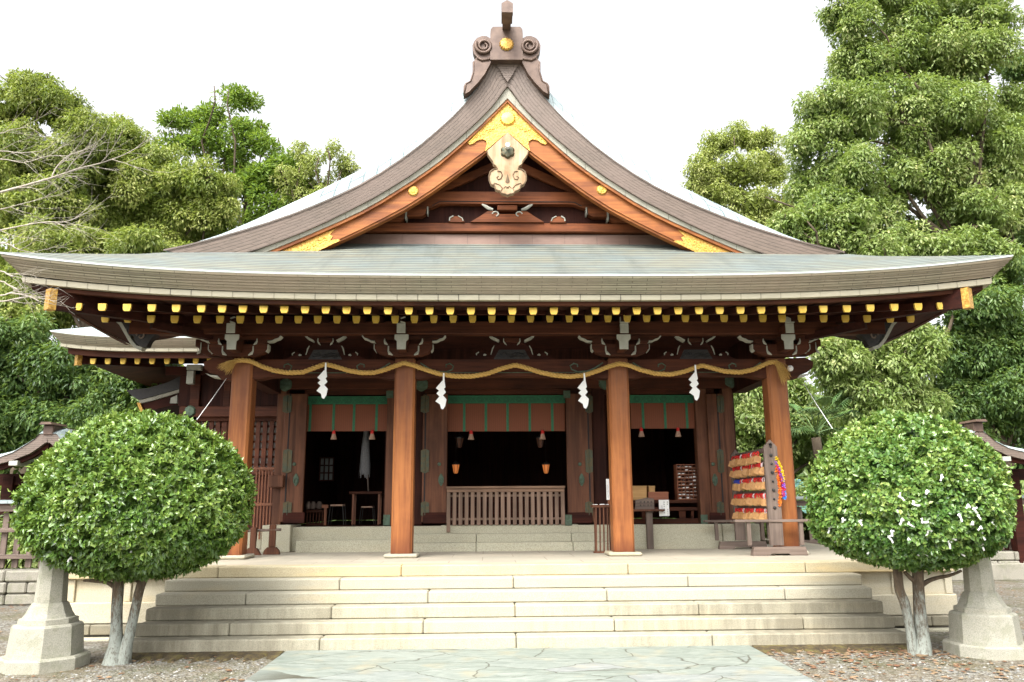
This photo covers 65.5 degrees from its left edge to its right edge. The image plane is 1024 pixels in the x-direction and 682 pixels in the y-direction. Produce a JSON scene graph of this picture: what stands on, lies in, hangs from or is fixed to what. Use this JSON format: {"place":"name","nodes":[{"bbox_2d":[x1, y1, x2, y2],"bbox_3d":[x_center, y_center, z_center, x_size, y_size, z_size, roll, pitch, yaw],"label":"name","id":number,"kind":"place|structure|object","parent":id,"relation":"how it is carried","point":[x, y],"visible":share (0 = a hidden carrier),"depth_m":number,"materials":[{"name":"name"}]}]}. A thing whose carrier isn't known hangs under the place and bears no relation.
{"place":"outdoors","nodes":[
{"label":"outdoors","id":0,"kind":"place"},
{"bbox_2d":[0,580,1023,681],"bbox_3d":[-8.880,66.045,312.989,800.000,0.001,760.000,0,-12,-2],"label":"ground","id":1,"kind":"structure","parent":0,"point":[98,647],"depth_m":8.46,"materials":[{"name":"grey gravel"}]},
{"bbox_2d":[0,568,38,604],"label":"stone wall","id":2,"kind":"structure","parent":1,"relation":"on","point":[17,586],"depth_m":14.07,"materials":[{"name":"beige stone"}]},
{"bbox_2d":[0,500,39,567],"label":"picket fence","id":3,"kind":"object","parent":2,"relation":"on","point":[15,556],"visible":0.23,"depth_m":14.52,"materials":[{"name":"grey wood"}]},
{"bbox_2d":[0,422,74,568],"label":"side gate","id":4,"kind":"structure","parent":1,"relation":"on","point":[49,436],"depth_m":16.68,"materials":[{"name":"red wood"}]},
{"bbox_2d":[0,560,90,674],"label":"stone lantern","id":5,"kind":"object","parent":1,"relation":"on","point":[46,635],"visible":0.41,"depth_m":8.50,"materials":[{"name":"stone"}]},
{"bbox_2d":[0,67,113,473],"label":"tree","id":6,"kind":"object","parent":1,"relation":"on","point":[20,93],"visible":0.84,"depth_m":24.64,"materials":[{"name":"green plant"}]},
{"bbox_2d":[0,103,174,321],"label":"bare tree","id":7,"kind":"object","parent":1,"relation":"on","point":[47,222],"visible":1,"depth_m":12.11,"materials":[{"name":"grey plant"}]},
{"bbox_2d":[0,308,180,473],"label":"tree","id":8,"kind":"object","parent":1,"relation":"on","point":[46,380],"visible":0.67,"depth_m":19.17,"materials":[{"name":"green plant"}]},
{"bbox_2d":[0,211,192,398],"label":"tree","id":9,"kind":"object","parent":1,"relation":"on","point":[125,242],"visible":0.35,"depth_m":20.78,"materials":[{"name":"green plant"}]},
{"bbox_2d":[7,407,257,665],"bbox_3d":[-4.270,2.192,9.049,2.607,2.873,2.440,0,-12,-2],"label":"clipped shrub","id":10,"kind":"object","parent":1,"relation":"on","point":[164,495],"visible":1,"depth_m":8.40,"materials":[{"name":"green plant"}]},
{"bbox_2d":[76,112,246,251],"bbox_3d":[-12.359,-0.534,26.129,6.788,15.102,3.741,0,-12,-2],"label":"tree","id":11,"kind":"object","parent":1,"relation":"on","point":[196,201],"visible":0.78,"depth_m":26.51,"materials":[{"name":"green plant"}]},
{"bbox_2d":[132,651,282,663],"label":"stone step","id":12,"kind":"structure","parent":1,"relation":"on","point":[170,657],"depth_m":9.07,"materials":[{"name":"beige stone"}]},
{"bbox_2d":[152,82,316,228],"bbox_3d":[-10.757,-1.320,30.528,7.132,18.413,3.232,0,-12,-2],"label":"tree","id":13,"kind":"object","parent":1,"relation":"on","point":[206,135],"visible":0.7,"depth_m":31.30,"materials":[{"name":"green plant"}]},
{"bbox_2d":[268,138,361,207],"bbox_3d":[-7.535,-0.132,29.477,3.616,15.620,2.454,0,-12,-2],"label":"tree","id":14,"kind":"object","parent":1,"relation":"on","point":[311,170],"visible":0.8,"depth_m":30.43,"materials":[{"name":"green plant"}]},
{"bbox_2d":[0,474,1023,568],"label":"undergrowth","id":15,"kind":"object","parent":1,"relation":"on","point":[21,563],"depth_m":17.01,"materials":[{"name":"green plant"}]},
{"bbox_2d":[0,365,1023,521],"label":"distant woods","id":16,"kind":"object","parent":1,"relation":"on","point":[803,474],"depth_m":34.70,"materials":[{"name":"green plant"}]},
{"bbox_2d":[0,586,1023,681],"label":"fallen leaves","id":17,"kind":"object","parent":1,"relation":"on","point":[899,653],"visible":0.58,"depth_m":8.62,"materials":[{"name":"brown plant"}]},
{"bbox_2d":[67,523,957,654],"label":"stone platform","id":18,"kind":"structure","parent":1,"relation":"on","point":[455,587],"depth_m":10.32,"materials":[{"name":"yellow stone"}]},
{"bbox_2d":[247,525,280,554],"bbox_3d":[-4.511,3.332,13.347,1.241,0.488,0.160,0,-12,-2],"label":"wooden barrier","id":19,"kind":"object","parent":18,"relation":"on","point":[271,549],"visible":0.87,"depth_m":13.33,"materials":[{"name":"brown wood"}]},
{"bbox_2d":[446,486,564,531],"bbox_3d":[-0.114,3.052,14.480,2.164,0.813,0.170,0,-12,-2],"label":"slatted rail","id":20,"kind":"object","parent":18,"relation":"on","point":[510,505],"visible":1,"depth_m":14.47,"materials":[{"name":"brown wood"}]},
{"bbox_2d":[0,0,1012,559],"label":"shrine hall","id":21,"kind":"structure","parent":18,"relation":"on","point":[506,208],"depth_m":12.94,"materials":[{"name":"brown wood"}]},
{"bbox_2d":[50,327,277,528],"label":"side wing","id":22,"kind":"structure","parent":21,"relation":"attached to","point":[199,387],"depth_m":16.49,"materials":[{"name":"brown wood"}]},
{"bbox_2d":[127,377,179,417],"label":"corridor roof","id":23,"kind":"structure","parent":22,"relation":"attached to","point":[160,398],"depth_m":17.13,"materials":[{"name":"tile"}]},
{"bbox_2d":[198,421,276,471],"bbox_3d":[-5.746,2.179,16.540,1.851,1.136,0.120,0,-12,-2],"label":"lattice window","id":24,"kind":"structure","parent":22,"relation":"in","point":[264,439],"depth_m":16.54,"materials":[{"name":"brown wood"}]},
{"bbox_2d":[197,378,226,418],"bbox_3d":[-4.452,0.839,11.850,0.009,0.863,1.819,1,-12,-9],"label":"guy wire","id":25,"kind":"object","parent":21,"relation":"attached to","point":[211,399],"visible":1,"depth_m":11.76,"materials":[{"name":"white metal"}]},
{"bbox_2d":[253,467,284,538],"bbox_3d":[-4.445,2.982,14.664,0.392,1.327,1.010,9,-15,-38],"label":"slatted fence","id":26,"kind":"object","parent":21,"relation":"attached to","point":[276,480],"visible":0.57,"depth_m":14.89,"materials":[{"name":"brown wood"}]},
{"bbox_2d":[279,394,307,522],"bbox_3d":[-3.987,2.131,14.572,0.490,2.350,0.116,0,-12,-2],"label":"door","id":27,"kind":"structure","parent":21,"relation":"in","point":[295,406],"depth_m":14.55,"materials":[{"name":"brown wood"}]},
{"bbox_2d":[306,510,323,525],"bbox_3d":[-3.784,3.409,15.376,0.342,0.293,0.300,0,-12,-2],"label":"offering shelf","id":28,"kind":"object","parent":21,"relation":"on","point":[313,523],"visible":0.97,"depth_m":15.22,"materials":[{"name":"brown wood"}]},
{"bbox_2d":[306,501,310,508],"bbox_3d":[-3.933,3.178,15.388,0.100,0.150,0.100,0,-12,-2],"label":"jar","id":29,"kind":"object","parent":28,"relation":"on","point":[308,503],"visible":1,"depth_m":15.35,"materials":[{"name":"grey ceramic"}]},
{"bbox_2d":[310,501,315,508],"bbox_3d":[-3.842,3.178,15.390,0.120,0.150,0.120,0,-12,-2],"label":"jar","id":30,"kind":"object","parent":28,"relation":"on","point":[313,505],"visible":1,"depth_m":15.35,"materials":[{"name":"grey ceramic"}]},
{"bbox_2d":[316,501,322,508],"bbox_3d":[-3.725,3.179,15.394,0.130,0.150,0.130,0,-12,-2],"label":"jar","id":31,"kind":"object","parent":28,"relation":"on","point":[319,504],"visible":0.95,"depth_m":15.35,"materials":[{"name":"grey ceramic"}]},
{"bbox_2d":[322,505,328,525],"bbox_3d":[-3.527,3.281,15.011,0.122,0.385,0.040,0,-12,-2],"label":"wooden post","id":32,"kind":"object","parent":21,"relation":"on","point":[325,507],"visible":1,"depth_m":15.01,"materials":[{"name":"brown wood"}]},
{"bbox_2d":[319,457,334,480],"bbox_3d":[-3.994,2.764,17.177,0.327,0.512,0.060,0,-12,-2],"label":"paper window","id":33,"kind":"structure","parent":21,"relation":"attached to","point":[326,468],"depth_m":17.17,"materials":[{"name":"grey paper"}]},
{"bbox_2d":[328,504,345,524],"bbox_3d":[-3.342,3.325,15.252,0.307,0.384,0.280,0,-12,-2],"label":"folding stool","id":34,"kind":"object","parent":21,"relation":"on","point":[342,505],"visible":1,"depth_m":15.16,"materials":[{"name":"wood"}]},
{"bbox_2d":[307,396,386,439],"bbox_3d":[-3.049,1.435,14.906,1.596,0.818,0.123,0,-12,-2],"label":"bamboo blind","id":35,"kind":"object","parent":21,"relation":"attached to","point":[360,413],"visible":0.97,"depth_m":14.96,"materials":[{"name":"brown wood"}]},
{"bbox_2d":[349,491,383,524],"bbox_3d":[-2.832,3.246,15.488,0.637,0.628,0.300,0,-12,-2],"label":"table","id":36,"kind":"object","parent":21,"relation":"on","point":[354,496],"visible":0.96,"depth_m":15.40,"materials":[{"name":"brown wood"}]},
{"bbox_2d":[358,431,370,490],"bbox_3d":[-2.889,2.336,15.674,0.238,1.242,0.239,0,-12,-2],"label":"purification wand","id":37,"kind":"object","parent":36,"relation":"on","point":[365,467],"visible":0.92,"depth_m":15.62,"materials":[{"name":"grey paper"}]},
{"bbox_2d":[359,506,375,523],"bbox_3d":[-2.838,3.424,15.656,0.296,0.347,0.280,0,-12,-2],"label":"folding stool","id":38,"kind":"object","parent":21,"relation":"on","point":[372,507],"visible":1,"depth_m":15.55,"materials":[{"name":"wood"}]},
{"bbox_2d":[421,394,447,522],"bbox_3d":[-1.439,2.142,14.645,0.501,2.362,0.116,0,-12,-2],"label":"door","id":39,"kind":"structure","parent":21,"relation":"in","point":[435,419],"depth_m":14.62,"materials":[{"name":"brown wood"}]},
{"bbox_2d":[452,461,459,472],"bbox_3d":[-1.103,1.951,15.703,0.176,1.304,0.152,0,-12,-2],"label":"hanging lantern","id":40,"kind":"object","parent":21,"relation":"hanging from","point":[455,465],"visible":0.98,"depth_m":15.55,"materials":[{"name":"orange paper"}]},
{"bbox_2d":[455,403,463,447],"bbox_3d":[-1.022,1.418,15.509,0.187,1.310,0.162,0,-12,-2],"label":"hanging lantern","id":41,"kind":"object","parent":21,"relation":"hanging from","point":[459,438],"visible":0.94,"depth_m":15.36,"materials":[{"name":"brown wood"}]},
{"bbox_2d":[217,358,790,383],"bbox_3d":[-0.075,0.492,12.786,9.238,0.487,0.162,0,-12,-2],"label":"straw rope","id":42,"kind":"object","parent":21,"relation":"hanging from","point":[782,369],"visible":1,"depth_m":12.80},
{"bbox_2d":[317,363,327,398],"bbox_3d":[-3.008,0.629,12.645,0.176,0.582,0.014,0,-12,-2],"label":"paper streamer","id":43,"kind":"object","parent":42,"relation":"hanging from","point":[322,388],"visible":1,"depth_m":12.63,"materials":[{"name":"white paper"}]},
{"bbox_2d":[436,373,446,408],"bbox_3d":[-1.128,0.796,12.667,0.176,0.582,0.014,0,-12,-2],"label":"paper streamer","id":44,"kind":"object","parent":42,"relation":"hanging from","point":[441,399],"visible":1,"depth_m":12.65,"materials":[{"name":"white paper"}]},
{"bbox_2d":[578,373,588,407],"bbox_3d":[1.136,0.796,12.734,0.177,0.575,0.014,0,-12,-2],"label":"paper streamer","id":45,"kind":"object","parent":42,"relation":"hanging from","point":[583,399],"visible":1,"depth_m":12.72,"materials":[{"name":"white paper"}]},
{"bbox_2d":[689,365,699,399],"bbox_3d":[2.927,0.669,12.813,0.176,0.582,0.014,0,-12,-2],"label":"paper streamer","id":46,"kind":"object","parent":42,"relation":"hanging from","point":[695,390],"visible":1,"depth_m":12.80,"materials":[{"name":"white paper"}]},
{"bbox_2d":[448,395,564,439],"bbox_3d":[-0.091,1.435,14.993,2.273,0.840,0.123,0,-12,-2],"label":"bamboo blind","id":47,"kind":"object","parent":21,"relation":"hanging from","point":[542,413],"visible":0.94,"depth_m":15.05,"materials":[{"name":"brown wood"}]},
{"bbox_2d":[536,434,543,447],"bbox_3d":[0.545,1.424,15.554,0.187,1.310,0.162,0,-12,-2],"label":"hanging lantern","id":48,"kind":"object","parent":21,"relation":"hanging from","point":[540,443],"visible":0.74,"depth_m":15.40,"materials":[{"name":"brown wood"}]},
{"bbox_2d":[542,431,549,472],"bbox_3d":[0.664,1.959,15.754,0.176,1.304,0.152,0,-12,-2],"label":"hanging lantern","id":49,"kind":"object","parent":21,"relation":"hanging from","point":[545,465],"visible":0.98,"depth_m":15.62,"materials":[{"name":"orange paper"}]},
{"bbox_2d":[565,394,593,522],"bbox_3d":[1.256,2.153,14.723,0.521,2.374,0.116,0,-12,-2],"label":"door","id":50,"kind":"structure","parent":21,"relation":"in","point":[579,444],"depth_m":14.69,"materials":[{"name":"brown wood"}]},
{"bbox_2d":[629,395,694,436],"bbox_3d":[2.909,1.414,15.086,1.329,0.800,0.123,0,-12,-2],"label":"bamboo blind","id":51,"kind":"object","parent":21,"relation":"attached to","point":[676,412],"visible":0.98,"depth_m":15.14,"materials":[{"name":"brown wood"}]},
{"bbox_2d":[705,394,729,522],"bbox_3d":[3.798,2.163,14.796,0.385,2.385,0.116,0,-12,-2],"label":"door","id":52,"kind":"structure","parent":21,"relation":"in","point":[714,402],"depth_m":14.78,"materials":[{"name":"brown wood"}]},
{"bbox_2d":[803,383,832,428],"bbox_3d":[4.637,0.961,12.114,0.009,0.916,1.885,-2,-12,10],"label":"guy wire","id":53,"kind":"object","parent":21,"relation":"attached to","point":[817,405],"visible":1,"depth_m":12.07,"materials":[{"name":"white metal"}]},
{"bbox_2d":[590,505,610,552],"bbox_3d":[1.532,3.152,13.387,0.374,0.780,0.280,0,-12,-2],"label":"slatted stand","id":54,"kind":"object","parent":18,"relation":"on","point":[595,507],"visible":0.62,"depth_m":13.30,"materials":[{"name":"brown wood"}]},
{"bbox_2d":[606,479,609,504],"bbox_3d":[1.644,2.554,13.497,0.093,0.426,0.032,0,-12,-2],"label":"notice","id":55,"kind":"object","parent":54,"relation":"on","point":[607,490],"visible":0.56,"depth_m":13.48,"materials":[{"name":"white paper"}]},
{"bbox_2d":[633,509,664,548],"bbox_3d":[2.441,3.376,14.298,0.590,0.697,0.260,0,-12,-2],"label":"sign desk","id":56,"kind":"object","parent":18,"relation":"on","point":[649,529],"visible":0.86,"depth_m":14.24,"materials":[{"name":"brown wood"}]},
{"bbox_2d":[635,498,653,508],"bbox_3d":[2.389,2.935,14.381,0.351,0.210,0.032,0,-12,-2],"label":"wooden sign","id":57,"kind":"object","parent":56,"relation":"on","point":[645,503],"visible":1,"depth_m":14.37,"materials":[{"name":"grey wood"}]},
{"bbox_2d":[659,500,669,515],"bbox_3d":[2.746,3.013,14.378,0.185,0.286,0.012,0,-12,-2],"label":"notice","id":58,"kind":"object","parent":56,"relation":"attached to","point":[663,504],"visible":1,"depth_m":14.38,"materials":[{"name":"white paper"}]},
{"bbox_2d":[633,500,697,523],"bbox_3d":[2.877,3.245,15.096,1.363,0.452,0.400,0,-12,-2],"label":"counter","id":59,"kind":"object","parent":18,"relation":"on","point":[682,518],"visible":0.44,"depth_m":14.93,"materials":[{"name":"wood"}]},
{"bbox_2d":[632,486,646,499],"bbox_3d":[2.391,2.886,15.124,0.306,0.267,0.228,0,-12,-2],"label":"wooden box","id":60,"kind":"object","parent":59,"relation":"on","point":[639,492],"visible":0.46,"depth_m":15.02,"materials":[{"name":"beige wood"}]},
{"bbox_2d":[647,486,654,497],"bbox_3d":[2.642,2.891,15.151,0.124,0.266,0.228,0,-12,-2],"label":"wooden box","id":61,"kind":"object","parent":59,"relation":"on","point":[650,488],"visible":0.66,"depth_m":15.06,"materials":[{"name":"beige wood"}]},
{"bbox_2d":[647,492,668,499],"bbox_3d":[2.752,2.918,15.001,0.387,0.151,0.068,0,-12,-2],"label":"wooden box","id":62,"kind":"object","parent":59,"relation":"on","point":[659,495],"visible":0.91,"depth_m":14.97,"materials":[{"name":"brown wood"}]},
{"bbox_2d":[673,464,696,499],"bbox_3d":[3.313,2.693,15.194,0.383,0.662,0.254,0,-12,-2],"label":"slip cabinet","id":63,"kind":"object","parent":59,"relation":"on","point":[685,487],"visible":1,"depth_m":15.12,"materials":[{"name":"brown wood"}]},
{"bbox_2d":[703,439,809,555],"bbox_3d":[4.024,2.621,13.366,1.201,1.780,1.955,0,-12,-2],"label":"plaque rack","id":64,"kind":"object","parent":18,"relation":"on","point":[774,519],"visible":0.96,"depth_m":12.47,"materials":[{"name":"brown wood"}]},
{"bbox_2d":[742,478,747,489],"bbox_3d":[3.967,2.433,13.507,0.141,0.205,0.042,0,-12,-2],"label":"votive plaque","id":65,"kind":"object","parent":64,"relation":"hanging from","point":[744,486],"visible":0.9,"depth_m":13.51,"materials":[{"name":"brown wood"}]},
{"bbox_2d":[746,493,752,505],"bbox_3d":[3.966,2.650,13.294,0.144,0.213,0.039,-4,-12,18],"label":"votive plaque","id":66,"kind":"object","parent":64,"relation":"hanging from","point":[748,501],"visible":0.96,"depth_m":13.29,"materials":[{"name":"brown wood"}]},
{"bbox_2d":[750,452,755,463],"bbox_3d":[3.986,1.933,13.145,0.138,0.208,0.039,-11,-16,43],"label":"votive plaque","id":67,"kind":"object","parent":64,"relation":"hanging from","point":[752,457],"visible":0.75,"depth_m":13.15,"materials":[{"name":"brown wood"}]},
{"bbox_2d":[754,451,760,462],"bbox_3d":[3.993,1.889,12.966,0.126,0.197,0.039,-6,-13,25],"label":"votive plaque","id":68,"kind":"object","parent":64,"relation":"hanging from","point":[757,458],"visible":1,"depth_m":12.96,"materials":[{"name":"brown wood"}]},
{"bbox_2d":[755,493,760,504],"bbox_3d":[4.001,2.565,12.923,0.134,0.196,0.039,-10,-15,40],"label":"votive plaque","id":69,"kind":"object","parent":64,"relation":"hanging from","point":[757,500],"visible":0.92,"depth_m":12.93,"materials":[{"name":"brown wood"}]},
{"bbox_2d":[759,508,766,518],"bbox_3d":[3.983,2.750,12.608,0.140,0.198,0.039,-4,-12,17],"label":"votive plaque","id":70,"kind":"object","parent":64,"relation":"hanging from","point":[762,515],"visible":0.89,"depth_m":12.61,"materials":[{"name":"brown wood"}]},
{"bbox_2d":[775,467,781,506],"bbox_3d":[4.168,2.282,12.481,0.109,0.630,0.080,0,-12,-2],"label":"crane garland","id":71,"kind":"object","parent":64,"relation":"hanging from","point":[779,490],"visible":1,"depth_m":12.46,"materials":[{"name":"orange paper"}]},
{"bbox_2d":[775,456,784,482],"bbox_3d":[4.204,2.017,12.536,0.160,0.426,0.080,0,-12,-2],"label":"crane garland","id":72,"kind":"object","parent":64,"relation":"hanging from","point":[779,465],"visible":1,"depth_m":12.52,"materials":[{"name":"yellow paper"}]},
{"bbox_2d":[775,465,785,496],"bbox_3d":[4.207,2.200,12.501,0.154,0.521,0.080,0,-12,-2],"label":"crane garland","id":73,"kind":"object","parent":64,"relation":"hanging from","point":[783,494],"visible":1,"depth_m":12.47,"materials":[{"name":"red paper"}]},
{"bbox_2d":[775,461,786,499],"bbox_3d":[4.214,2.182,12.504,0.160,0.607,0.080,0,-12,-2],"label":"crane garland","id":74,"kind":"object","parent":64,"relation":"hanging from","point":[780,475],"visible":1,"depth_m":12.48,"materials":[{"name":"purple paper"}]},
{"bbox_2d":[680,119,794,490],"bbox_3d":[9.279,-0.796,30.921,5.010,17.283,3.144,0,-12,-2],"label":"tree","id":75,"kind":"object","parent":1,"relation":"on","point":[708,179],"visible":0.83,"depth_m":31.92,"materials":[{"name":"green plant"}]},
{"bbox_2d":[733,357,844,481],"bbox_3d":[7.503,3.145,21.814,4.292,5.904,2.504,0,-12,-2],"label":"tree","id":76,"kind":"object","parent":1,"relation":"on","point":[749,410],"visible":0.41,"depth_m":21.77,"materials":[{"name":"green plant"}]},
{"bbox_2d":[795,479,816,539],"bbox_3d":[8.025,4.431,19.973,2.552,2.631,1.930,0,-12,-2],"label":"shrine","id":77,"kind":"object","parent":1,"relation":"on","point":[806,534],"visible":0.06,"depth_m":19.82,"materials":[{"name":"green wood"}]},
{"bbox_2d":[757,389,859,544],"bbox_3d":[6.631,3.096,17.047,2.509,4.102,2.318,0,-12,-2],"label":"fan palm","id":78,"kind":"object","parent":1,"relation":"on","point":[816,443],"visible":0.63,"depth_m":17.23,"materials":[{"name":"green plant"}]},
{"bbox_2d":[752,643,906,655],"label":"stone step","id":79,"kind":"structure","parent":1,"relation":"on","point":[817,648],"depth_m":9.29,"materials":[{"name":"beige stone"}]},
{"bbox_2d":[805,322,958,425],"bbox_3d":[9.028,2.128,19.305,3.740,6.951,2.184,0,-12,-2],"label":"tree","id":80,"kind":"object","parent":1,"relation":"on","point":[901,367],"visible":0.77,"depth_m":19.25,"materials":[{"name":"green plant"}]},
{"bbox_2d":[765,0,1023,446],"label":"tree","id":81,"kind":"object","parent":1,"relation":"on","point":[940,156],"visible":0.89,"depth_m":22.70,"materials":[{"name":"green plant"}]},
{"bbox_2d":[766,194,1023,347],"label":"tree","id":82,"kind":"object","parent":1,"relation":"on","point":[845,233],"visible":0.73,"depth_m":20.87,"materials":[{"name":"green plant"}]},
{"bbox_2d":[800,408,1021,655],"bbox_3d":[4.632,2.194,9.322,2.347,2.871,2.202,0,-12,-2],"label":"clipped shrub","id":83,"kind":"object","parent":1,"relation":"on","point":[867,470],"visible":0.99,"depth_m":8.73,"materials":[{"name":"green plant"}]},
{"bbox_2d":[886,51,1023,315],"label":"tree","id":84,"kind":"object","parent":1,"relation":"on","point":[1007,75],"visible":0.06,"depth_m":26.06,"materials":[{"name":"green plant"}]},
{"bbox_2d":[925,255,1023,468],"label":"tree","id":85,"kind":"object","parent":1,"relation":"on","point":[982,374],"visible":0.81,"depth_m":20.52,"materials":[{"name":"green plant"}]},
{"bbox_2d":[942,557,1023,660],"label":"stone lantern","id":86,"kind":"object","parent":1,"relation":"on","point":[984,623],"visible":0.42,"depth_m":8.90,"materials":[{"name":"stone"}]},
{"bbox_2d":[951,419,1023,580],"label":"side gate","id":87,"kind":"structure","parent":1,"relation":"on","point":[1008,571],"depth_m":17.46,"materials":[{"name":"brown wood"}]},
{"bbox_2d":[990,551,1019,562],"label":"stone wall","id":88,"kind":"structure","parent":1,"relation":"on","point":[1006,556],"depth_m":17.64,"materials":[{"name":"beige stone"}]},
{"bbox_2d":[753,495,1023,549],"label":"picket fence","id":89,"kind":"object","parent":88,"relation":"on","point":[800,501],"visible":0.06,"depth_m":17.97,"materials":[{"name":"grey wood"}]},
{"bbox_2d":[0,0,1023,394],"label":"sky","id":90,"kind":"structure","parent":0,"point":[647,77],"materials":[{"name":"white"}]},
{"bbox_2d":[244,645,815,681],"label":"stone path","id":91,"kind":"structure","parent":0,"point":[736,663],"depth_m":8.28,"materials":[{"name":"grey stone"}]}
]}

